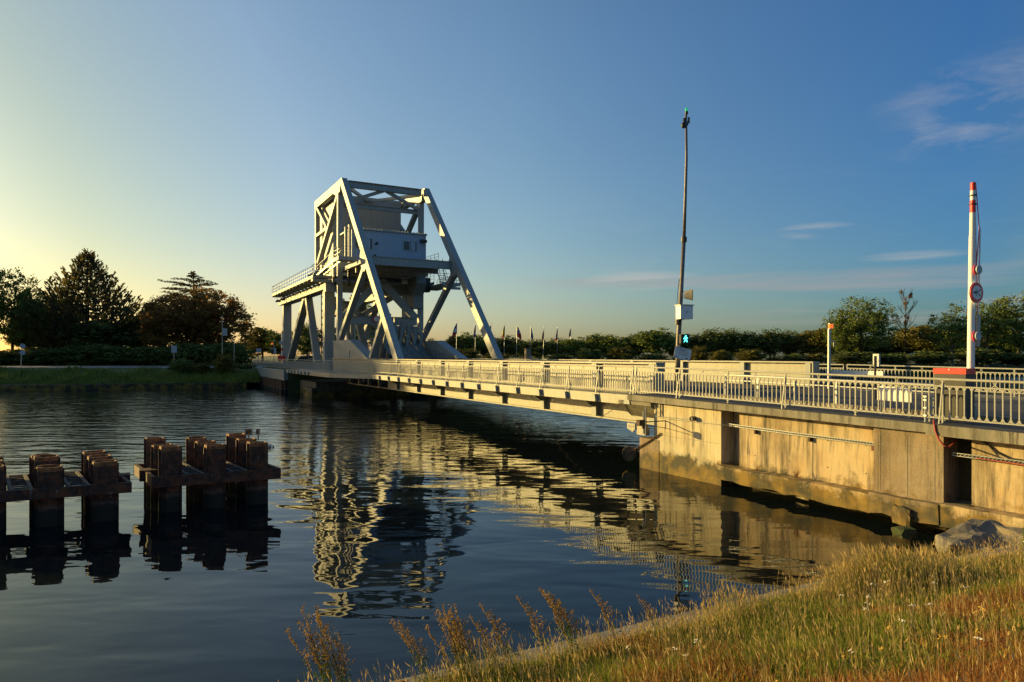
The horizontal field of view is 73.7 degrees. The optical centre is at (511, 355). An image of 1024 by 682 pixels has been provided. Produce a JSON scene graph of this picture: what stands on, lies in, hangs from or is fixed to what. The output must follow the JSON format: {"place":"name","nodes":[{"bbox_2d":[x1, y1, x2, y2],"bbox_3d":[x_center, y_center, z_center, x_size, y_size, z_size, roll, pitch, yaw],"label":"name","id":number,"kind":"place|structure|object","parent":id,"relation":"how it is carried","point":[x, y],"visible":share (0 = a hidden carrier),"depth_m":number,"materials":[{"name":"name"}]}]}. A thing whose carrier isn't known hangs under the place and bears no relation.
{"place":"outdoors","nodes":[
{"label":"outdoors","id":0,"kind":"place"},
{"bbox_2d":[0,368,256,383],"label":"bank slope","id":1,"kind":"structure","parent":0,"point":[166,369],"depth_m":96.78,"materials":[{"name":"green plant"}]},
{"bbox_2d":[0,364,278,383],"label":"bank tufts","id":2,"kind":"object","parent":1,"relation":"on","point":[123,377],"visible":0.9,"depth_m":94.07,"materials":[{"name":"green plant"}]},
{"bbox_2d":[164,358,194,373],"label":"shrub","id":3,"kind":"object","parent":1,"relation":"on","point":[182,365],"visible":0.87,"depth_m":97.30,"materials":[{"name":"green plant"}]},
{"bbox_2d":[211,353,239,373],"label":"shrub","id":4,"kind":"object","parent":1,"relation":"on","point":[223,362],"visible":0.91,"depth_m":98.24,"materials":[{"name":"green plant"}]},
{"bbox_2d":[1,366,280,367],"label":"road","id":5,"kind":"structure","parent":0,"point":[98,366],"depth_m":113.02,"materials":[{"name":"asphalt"}]},
{"bbox_2d":[0,375,1023,681],"bbox_3d":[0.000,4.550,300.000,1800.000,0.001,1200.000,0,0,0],"label":"water","id":6,"kind":"structure","parent":0,"point":[370,521],"depth_m":16.79,"materials":[{"name":"blue liquid"}]},
{"bbox_2d":[0,450,131,530],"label":"mooring dolphin","id":7,"kind":"object","parent":6,"relation":"in","point":[98,488],"visible":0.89,"depth_m":18.66,"materials":[{"name":"wood"}]},
{"bbox_2d":[0,382,246,390],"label":"quay wall","id":8,"kind":"structure","parent":6,"relation":"in","point":[59,387],"depth_m":90.46,"materials":[{"name":"concrete"}]},
{"bbox_2d":[134,433,280,512],"bbox_3d":[-9.576,4.474,21.357,4.130,3.770,2.880,0,0,-26],"label":"mooring dolphin","id":9,"kind":"object","parent":6,"relation":"in","point":[209,474],"visible":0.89,"depth_m":20.63,"materials":[{"name":"wood"}]},
{"bbox_2d":[255,376,287,392],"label":"sheet pile wall","id":10,"kind":"structure","parent":6,"relation":"in","point":[276,385],"depth_m":87.18,"materials":[{"name":"metal"}]},
{"bbox_2d":[255,367,287,380],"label":"wing wall","id":11,"kind":"structure","parent":10,"relation":"on","point":[275,373],"depth_m":88.41,"materials":[{"name":"concrete"}]},
{"bbox_2d":[300,379,420,397],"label":"bascule pier","id":12,"kind":"structure","parent":6,"relation":"in","point":[327,388],"depth_m":76.46,"materials":[{"name":"concrete"}]},
{"bbox_2d":[892,526,916,538],"bbox_3d":[9.550,4.298,16.593,0.482,0.278,0.389,0,0,-11],"label":"mossy stone","id":13,"kind":"object","parent":6,"relation":"in","point":[903,532],"visible":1,"depth_m":16.46,"materials":[{"name":"stone"}]},
{"bbox_2d":[892,504,918,525],"bbox_3d":[10.321,4.187,17.908,0.524,0.567,0.575,0,0,-29],"label":"footing stone","id":14,"kind":"object","parent":6,"relation":"in","point":[901,514],"visible":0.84,"depth_m":17.75,"materials":[{"name":"stone"}]},
{"bbox_2d":[936,523,1022,557],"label":"boulder","id":15,"kind":"object","parent":6,"relation":"in","point":[979,533],"visible":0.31,"depth_m":13.21,"materials":[{"name":"stone"}]},
{"bbox_2d":[0,356,1023,392],"bbox_3d":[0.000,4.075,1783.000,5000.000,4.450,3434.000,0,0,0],"label":"ground","id":16,"kind":"structure","parent":0,"point":[294,383],"depth_m":140.44,"materials":[{"name":"green plant"}]},
{"bbox_2d":[0,347,39,365],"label":"shrub","id":17,"kind":"object","parent":16,"relation":"on","point":[4,355],"visible":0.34,"depth_m":126.04,"materials":[{"name":"green plant"}]},
{"bbox_2d":[0,266,45,349],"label":"broadleaf tree","id":18,"kind":"object","parent":16,"relation":"on","point":[5,329],"visible":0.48,"depth_m":138.42,"materials":[{"name":"green plant"}]},
{"bbox_2d":[3,347,60,365],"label":"shrub","id":19,"kind":"object","parent":16,"relation":"on","point":[18,354],"visible":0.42,"depth_m":125.49,"materials":[{"name":"green plant"}]},
{"bbox_2d":[8,286,56,348],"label":"broadleaf tree","id":20,"kind":"object","parent":16,"relation":"on","point":[39,296],"visible":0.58,"depth_m":136.86,"materials":[{"name":"green plant"}]},
{"bbox_2d":[24,344,83,365],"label":"shrub","id":21,"kind":"object","parent":16,"relation":"on","point":[49,353],"visible":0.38,"depth_m":125.28,"materials":[{"name":"green plant"}]},
{"bbox_2d":[8,248,145,349],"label":"pine tree","id":22,"kind":"object","parent":16,"relation":"on","point":[85,263],"visible":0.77,"depth_m":139.87,"materials":[{"name":"green plant"}]},
{"bbox_2d":[51,343,119,365],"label":"shrub","id":23,"kind":"object","parent":16,"relation":"on","point":[89,349],"visible":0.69,"depth_m":125.39,"materials":[{"name":"green plant"}]},
{"bbox_2d":[53,318,140,347],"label":"broadleaf tree","id":24,"kind":"object","parent":16,"relation":"on","point":[126,340],"visible":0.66,"depth_m":137.16,"materials":[{"name":"green plant"}]},
{"bbox_2d":[75,343,141,365],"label":"shrub","id":25,"kind":"object","parent":16,"relation":"on","point":[111,351],"visible":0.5,"depth_m":125.77,"materials":[{"name":"green plant"}]},
{"bbox_2d":[104,345,164,365],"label":"shrub","id":26,"kind":"object","parent":16,"relation":"on","point":[144,357],"visible":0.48,"depth_m":125.77,"materials":[{"name":"green plant"}]},
{"bbox_2d":[134,295,169,347],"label":"broadleaf tree","id":27,"kind":"object","parent":16,"relation":"on","point":[155,332],"visible":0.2,"depth_m":144.51,"materials":[{"name":"green plant"}]},
{"bbox_2d":[126,346,181,365],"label":"shrub","id":28,"kind":"object","parent":16,"relation":"on","point":[152,360],"visible":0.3,"depth_m":126.05,"materials":[{"name":"green plant"}]},
{"bbox_2d":[147,342,207,364],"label":"shrub","id":29,"kind":"object","parent":16,"relation":"on","point":[176,356],"visible":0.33,"depth_m":125.30,"materials":[{"name":"green plant"}]},
{"bbox_2d":[157,271,228,323],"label":"cedar tree","id":30,"kind":"object","parent":16,"relation":"on","point":[194,276],"visible":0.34,"depth_m":158.34,"materials":[{"name":"green plant"}]},
{"bbox_2d":[132,286,258,348],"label":"round tree","id":31,"kind":"object","parent":16,"relation":"on","point":[199,322],"visible":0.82,"depth_m":133.52,"materials":[{"name":"green plant"}]},
{"bbox_2d":[175,340,247,365],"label":"shrub","id":32,"kind":"object","parent":16,"relation":"on","point":[204,350],"visible":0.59,"depth_m":126.32,"materials":[{"name":"green plant"}]},
{"bbox_2d":[202,342,257,364],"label":"shrub","id":33,"kind":"object","parent":16,"relation":"on","point":[242,353],"visible":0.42,"depth_m":127.83,"materials":[{"name":"green plant"}]},
{"bbox_2d":[238,326,279,359],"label":"broadleaf tree","id":34,"kind":"object","parent":16,"relation":"on","point":[260,340],"visible":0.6,"depth_m":172.96,"materials":[{"name":"green plant"}]},
{"bbox_2d":[262,331,292,360],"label":"broadleaf tree","id":35,"kind":"object","parent":16,"relation":"on","point":[274,339],"visible":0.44,"depth_m":168.59,"materials":[{"name":"green plant"}]},
{"bbox_2d":[292,322,322,357],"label":"broadleaf tree","id":36,"kind":"object","parent":16,"relation":"on","point":[305,344],"visible":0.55,"depth_m":163.01,"materials":[{"name":"green plant"}]},
{"bbox_2d":[272,250,460,369],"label":"track tower","id":37,"kind":"structure","parent":16,"relation":"on","point":[326,287],"depth_m":86.82,"materials":[{"name":"metal"}]},
{"bbox_2d":[286,178,843,424],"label":"bascule bridge","id":38,"kind":"structure","parent":37,"relation":"on","point":[381,253],"depth_m":67.30,"materials":[{"name":"paint"}]},
{"bbox_2d":[674,108,693,389],"bbox_3d":[7.430,-4.480,29.378,0.846,12.465,0.710,0,0,0],"label":"camera mast","id":39,"kind":"object","parent":38,"relation":"on","point":[684,311],"visible":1,"depth_m":29.52,"materials":[{"name":"black metal"}]},
{"bbox_2d":[674,346,691,360],"bbox_3d":[7.326,-0.082,29.301,0.850,0.653,0.042,0,0,-13],"label":"notice board","id":40,"kind":"object","parent":39,"relation":"attached to","point":[682,353],"visible":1,"depth_m":29.30,"materials":[{"name":"white paint"}]},
{"bbox_2d":[450,332,486,350],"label":"broadleaf tree","id":41,"kind":"object","parent":16,"relation":"on","point":[468,341],"visible":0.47,"depth_m":154.58,"materials":[{"name":"green plant"}]},
{"bbox_2d":[496,334,526,358],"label":"broadleaf tree","id":42,"kind":"object","parent":16,"relation":"on","point":[510,346],"visible":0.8,"depth_m":157.02,"materials":[{"name":"green plant"}]},
{"bbox_2d":[522,338,560,358],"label":"broadleaf tree","id":43,"kind":"object","parent":16,"relation":"on","point":[537,352],"visible":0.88,"depth_m":161.21,"materials":[{"name":"green plant"}]},
{"bbox_2d":[556,336,588,355],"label":"broadleaf tree","id":44,"kind":"object","parent":16,"relation":"on","point":[570,346],"visible":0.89,"depth_m":160.39,"materials":[{"name":"green plant"}]},
{"bbox_2d":[571,347,603,359],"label":"shrub","id":45,"kind":"object","parent":16,"relation":"on","point":[593,354],"visible":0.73,"depth_m":134.98,"materials":[{"name":"green plant"}]},
{"bbox_2d":[581,333,615,352],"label":"broadleaf tree","id":46,"kind":"object","parent":16,"relation":"on","point":[591,341],"visible":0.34,"depth_m":162.80,"materials":[{"name":"green plant"}]},
{"bbox_2d":[595,334,634,353],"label":"broadleaf tree","id":47,"kind":"object","parent":16,"relation":"on","point":[608,343],"visible":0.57,"depth_m":159.02,"materials":[{"name":"green plant"}]},
{"bbox_2d":[600,346,639,359],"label":"shrub","id":48,"kind":"object","parent":16,"relation":"on","point":[618,354],"visible":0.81,"depth_m":132.88,"materials":[{"name":"green plant"}]},
{"bbox_2d":[612,333,645,359],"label":"broadleaf tree","id":49,"kind":"object","parent":16,"relation":"on","point":[626,342],"visible":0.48,"depth_m":156.30,"materials":[{"name":"green plant"}]},
{"bbox_2d":[632,353,669,359],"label":"shrub","id":50,"kind":"object","parent":16,"relation":"on","point":[653,356],"visible":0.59,"depth_m":130.79,"materials":[{"name":"green plant"}]},
{"bbox_2d":[630,327,686,353],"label":"broadleaf tree","id":51,"kind":"object","parent":16,"relation":"on","point":[653,341],"visible":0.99,"depth_m":152.99,"materials":[{"name":"green plant"}]},
{"bbox_2d":[690,346,710,360],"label":"shrub","id":52,"kind":"object","parent":16,"relation":"on","point":[700,353],"visible":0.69,"depth_m":126.96,"materials":[{"name":"green plant"}]},
{"bbox_2d":[690,327,730,355],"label":"broadleaf tree","id":53,"kind":"object","parent":16,"relation":"on","point":[713,340],"visible":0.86,"depth_m":156.56,"materials":[{"name":"green plant"}]},
{"bbox_2d":[707,349,734,360],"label":"shrub","id":54,"kind":"object","parent":16,"relation":"on","point":[722,355],"visible":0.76,"depth_m":123.37,"materials":[{"name":"green plant"}]},
{"bbox_2d":[720,327,747,355],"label":"broadleaf tree","id":55,"kind":"object","parent":16,"relation":"on","point":[731,334],"visible":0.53,"depth_m":158.57,"materials":[{"name":"green plant"}]},
{"bbox_2d":[733,348,766,360],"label":"shrub","id":56,"kind":"object","parent":16,"relation":"on","point":[749,355],"visible":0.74,"depth_m":126.99,"materials":[{"name":"green plant"}]},
{"bbox_2d":[729,330,772,358],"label":"broadleaf tree","id":57,"kind":"object","parent":16,"relation":"on","point":[751,345],"visible":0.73,"depth_m":155.97,"materials":[{"name":"green plant"}]},
{"bbox_2d":[746,327,790,357],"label":"broadleaf tree","id":58,"kind":"object","parent":16,"relation":"on","point":[775,345],"visible":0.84,"depth_m":154.54,"materials":[{"name":"green plant"}]},
{"bbox_2d":[777,329,804,355],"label":"broadleaf tree","id":59,"kind":"object","parent":16,"relation":"on","point":[789,350],"visible":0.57,"depth_m":156.61,"materials":[{"name":"green plant"}]},
{"bbox_2d":[788,329,831,356],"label":"broadleaf tree","id":60,"kind":"object","parent":16,"relation":"on","point":[805,337],"visible":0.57,"depth_m":153.19,"materials":[{"name":"green plant"}]},
{"bbox_2d":[806,328,840,363],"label":"broadleaf tree","id":61,"kind":"object","parent":16,"relation":"on","point":[819,337],"visible":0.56,"depth_m":149.24,"materials":[{"name":"green plant"}]},
{"bbox_2d":[818,304,862,361],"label":"broadleaf tree","id":62,"kind":"object","parent":16,"relation":"on","point":[839,343],"visible":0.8,"depth_m":141.99,"materials":[{"name":"green plant"}]},
{"bbox_2d":[826,350,884,365],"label":"shrub","id":63,"kind":"object","parent":16,"relation":"on","point":[857,358],"visible":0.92,"depth_m":126.75,"materials":[{"name":"green plant"}]},
{"bbox_2d":[821,295,905,352],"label":"broadleaf tree","id":64,"kind":"object","parent":16,"relation":"on","point":[867,323],"visible":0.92,"depth_m":140.03,"materials":[{"name":"green plant"}]},
{"bbox_2d":[864,339,914,354],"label":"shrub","id":65,"kind":"object","parent":16,"relation":"on","point":[886,349],"visible":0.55,"depth_m":152.26,"materials":[{"name":"green plant"}]},
{"bbox_2d":[871,352,916,364],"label":"shrub","id":66,"kind":"object","parent":16,"relation":"on","point":[898,359],"visible":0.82,"depth_m":126.14,"materials":[{"name":"green plant"}]},
{"bbox_2d":[890,288,918,353],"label":"bare tree","id":67,"kind":"object","parent":16,"relation":"on","point":[905,322],"visible":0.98,"depth_m":142.90,"materials":[{"name":"brown plant"}]},
{"bbox_2d":[885,324,956,363],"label":"broadleaf tree","id":68,"kind":"object","parent":16,"relation":"on","point":[913,336],"visible":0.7,"depth_m":148.94,"materials":[{"name":"green plant"}]},
{"bbox_2d":[909,350,958,365],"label":"shrub","id":69,"kind":"object","parent":16,"relation":"on","point":[929,358],"visible":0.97,"depth_m":126.17,"materials":[{"name":"green plant"}]},
{"bbox_2d":[917,313,990,365],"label":"airy tree","id":70,"kind":"object","parent":16,"relation":"on","point":[953,330],"visible":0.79,"depth_m":137.05,"materials":[{"name":"green plant"}]},
{"bbox_2d":[951,346,1009,365],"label":"shrub","id":71,"kind":"object","parent":16,"relation":"on","point":[983,356],"visible":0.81,"depth_m":126.15,"materials":[{"name":"green plant"}]},
{"bbox_2d":[938,301,1023,366],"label":"airy tree","id":72,"kind":"object","parent":16,"relation":"on","point":[993,320],"visible":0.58,"depth_m":135.78,"materials":[{"name":"green plant"}]},
{"bbox_2d":[980,290,1023,366],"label":"broadleaf tree","id":73,"kind":"object","parent":16,"relation":"on","point":[1019,343],"visible":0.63,"depth_m":137.50,"materials":[{"name":"green plant"}]},
{"bbox_2d":[995,352,1023,365],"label":"shrub","id":74,"kind":"object","parent":16,"relation":"on","point":[1014,358],"visible":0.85,"depth_m":126.17,"materials":[{"name":"green plant"}]},
{"bbox_2d":[0,0,1023,355],"label":"sky","id":75,"kind":"structure","parent":0,"point":[836,148],"materials":[{"name":"blue"}]},
{"bbox_2d":[441,557,1023,681],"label":"bank","id":76,"kind":"structure","parent":0,"point":[744,638],"depth_m":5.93,"materials":[{"name":"plant"}]},
{"bbox_2d":[479,602,518,672],"bbox_3d":[-0.111,2.701,6.491,0.417,0.700,0.174,0,0,0],"label":"tall weed","id":77,"kind":"object","parent":76,"relation":"on","point":[495,629],"visible":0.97,"depth_m":6.48,"materials":[{"name":"brown plant"}]},
{"bbox_2d":[516,595,553,659],"bbox_3d":[0.245,2.701,6.683,0.417,0.700,0.174,0,0,0],"label":"tall weed","id":78,"kind":"object","parent":76,"relation":"on","point":[532,620],"visible":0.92,"depth_m":6.67,"materials":[{"name":"brown plant"}]},
{"bbox_2d":[538,587,579,653],"bbox_3d":[0.482,2.688,6.837,0.437,0.734,0.182,0,0,0],"label":"tall weed","id":79,"kind":"object","parent":76,"relation":"on","point":[558,620],"visible":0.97,"depth_m":6.83,"materials":[{"name":"brown plant"}]},
{"bbox_2d":[539,591,585,655],"bbox_3d":[0.530,2.689,6.861,0.539,0.723,0.181,0,0,0],"label":"tall weed","id":80,"kind":"object","parent":76,"relation":"on","point":[561,610],"visible":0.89,"depth_m":6.83,"materials":[{"name":"brown plant"}]},
{"bbox_2d":[589,588,622,645],"bbox_3d":[0.987,2.734,7.076,0.377,0.634,0.157,0,0,0],"label":"tall weed","id":81,"kind":"object","parent":76,"relation":"on","point":[606,619],"visible":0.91,"depth_m":7.07,"materials":[{"name":"brown plant"}]},
{"bbox_2d":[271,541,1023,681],"bbox_3d":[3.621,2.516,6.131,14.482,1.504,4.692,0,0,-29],"label":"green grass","id":82,"kind":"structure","parent":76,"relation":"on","point":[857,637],"depth_m":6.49,"materials":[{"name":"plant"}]},
{"bbox_2d":[278,531,1023,681],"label":"seeding grass","id":83,"kind":"structure","parent":76,"relation":"on","point":[919,554],"depth_m":6.68,"materials":[{"name":"plant"}]},
{"bbox_2d":[391,547,1020,681],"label":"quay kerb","id":84,"kind":"structure","parent":76,"relation":"on","point":[694,612],"depth_m":7.50,"materials":[{"name":"concrete"}]},
{"bbox_2d":[284,603,337,681],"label":"tall weed","id":85,"kind":"object","parent":84,"relation":"on","point":[323,635],"visible":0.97,"depth_m":5.93,"materials":[{"name":"brown plant"}]},
{"bbox_2d":[311,632,354,681],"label":"tall weed","id":86,"kind":"object","parent":84,"relation":"on","point":[337,667],"visible":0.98,"depth_m":5.88,"materials":[{"name":"brown plant"}]},
{"bbox_2d":[386,619,436,681],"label":"tall weed","id":87,"kind":"object","parent":84,"relation":"on","point":[412,641],"visible":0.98,"depth_m":6.23,"materials":[{"name":"brown plant"}]},
{"bbox_2d":[423,604,474,678],"bbox_3d":[-0.582,2.647,6.253,0.469,0.824,0.176,0,0,-11],"label":"tall weed","id":88,"kind":"object","parent":84,"relation":"on","point":[459,646],"visible":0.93,"depth_m":6.25,"materials":[{"name":"brown plant"}]},
{"bbox_2d":[431,609,483,674],"bbox_3d":[-0.476,2.698,6.375,0.539,0.723,0.182,0,0,0],"label":"tall weed","id":89,"kind":"object","parent":84,"relation":"on","point":[448,618],"visible":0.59,"depth_m":6.35,"materials":[{"name":"brown plant"}]},
{"bbox_2d":[469,614,504,669],"bbox_3d":[-0.234,2.759,6.471,0.358,0.600,0.149,0,0,0],"label":"tall weed","id":90,"kind":"object","parent":84,"relation":"on","point":[482,637],"visible":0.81,"depth_m":6.46,"materials":[{"name":"brown plant"}]},
{"bbox_2d":[552,561,1023,681],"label":"broadleaf weeds","id":91,"kind":"object","parent":76,"relation":"on","point":[877,660],"visible":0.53,"depth_m":6.32,"materials":[{"name":"green plant"}]},
{"bbox_2d":[631,393,1023,432],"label":"pavement","id":92,"kind":"structure","parent":0,"point":[993,426],"depth_m":19.95,"materials":[{"name":"concrete"}]},
{"bbox_2d":[877,386,911,417],"bbox_3d":[10.705,1.283,19.075,0.109,0.835,1.007,0,0,-26],"label":"white panel","id":93,"kind":"object","parent":92,"relation":"on","point":[893,394],"visible":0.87,"depth_m":19.09,"materials":[{"name":"paint"}]},
{"bbox_2d":[923,395,935,421],"bbox_3d":[10.841,1.380,17.700,0.362,0.680,0.090,0,0,-17],"label":"steel bollard","id":94,"kind":"object","parent":92,"relation":"on","point":[925,400],"visible":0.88,"depth_m":17.67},
{"bbox_2d":[933,182,982,420],"bbox_3d":[11.941,-1.419,18.262,0.820,6.354,0.879,0,0,-29],"label":"road barrier","id":95,"kind":"object","parent":92,"relation":"on","point":[975,291],"visible":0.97,"depth_m":18.08,"materials":[{"name":"metal"}]},
{"bbox_2d":[704,388,1023,418],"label":"road","id":96,"kind":"structure","parent":0,"point":[990,407],"depth_m":25.47,"materials":[{"name":"asphalt"}]},
{"bbox_2d":[734,392,1023,529],"bbox_3d":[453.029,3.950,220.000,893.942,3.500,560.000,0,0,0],"label":"ground","id":97,"kind":"structure","parent":0,"point":[965,478],"depth_m":17.44,"materials":[{"name":"concrete"}]},
{"bbox_2d":[618,387,1023,531],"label":"concrete abutment","id":98,"kind":"object","parent":97,"relation":"on","point":[914,466],"visible":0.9,"depth_m":19.83,"materials":[{"name":"concrete"}]},
{"bbox_2d":[627,406,665,435],"bbox_3d":[5.321,2.590,26.825,1.257,1.180,2.370,0,0,0],"label":"latch arm","id":99,"kind":"object","parent":98,"relation":"attached to","point":[643,428],"visible":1,"depth_m":27.09},
{"bbox_2d":[727,423,873,450],"bbox_3d":[8.890,2.513,21.428,0.140,0.303,5.564,0,0,-29],"label":"cable tray","id":100,"kind":"object","parent":98,"relation":"attached to","point":[809,436],"visible":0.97,"depth_m":20.92,"materials":[{"name":"metal"}]},
{"bbox_2d":[633,366,1023,425],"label":"approach railing","id":101,"kind":"object","parent":98,"relation":"on","point":[855,381],"visible":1,"depth_m":19.68,"materials":[{"name":"metal"}]},
{"bbox_2d":[827,323,834,388],"bbox_3d":[15.420,0.070,33.008,0.322,3.262,0.249,0,0,-31],"label":"beacon post","id":102,"kind":"object","parent":98,"relation":"on","point":[830,326],"visible":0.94,"depth_m":32.94,"materials":[{"name":"metal"}]},
{"bbox_2d":[669,390,1023,423],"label":"road kerb","id":103,"kind":"structure","parent":98,"relation":"on","point":[982,417],"depth_m":21.80,"materials":[{"name":"concrete"}]},
{"bbox_2d":[725,374,933,407],"bbox_3d":[10.285,1.202,22.610,0.080,0.995,8.637,0,0,-29],"label":"road guard rail","id":104,"kind":"object","parent":103,"relation":"on","point":[836,392],"visible":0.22,"depth_m":22.61,"materials":[{"name":"metal"}]},
{"bbox_2d":[826,370,883,376],"bbox_3d":[16.780,0.895,33.542,0.060,0.310,3.068,0,0,-29],"label":"parapet board","id":105,"kind":"object","parent":98,"relation":"on","point":[879,373],"visible":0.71,"depth_m":33.42,"materials":[{"name":"white paint"}]},
{"bbox_2d":[846,364,1023,396],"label":"approach railing","id":106,"kind":"object","parent":98,"relation":"on","point":[1014,393],"visible":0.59,"depth_m":30.88,"materials":[{"name":"metal"}]},
{"bbox_2d":[952,452,1023,465],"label":"cable tray","id":107,"kind":"object","parent":98,"relation":"attached to","point":[1010,461],"visible":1,"depth_m":16.41,"materials":[{"name":"metal"}]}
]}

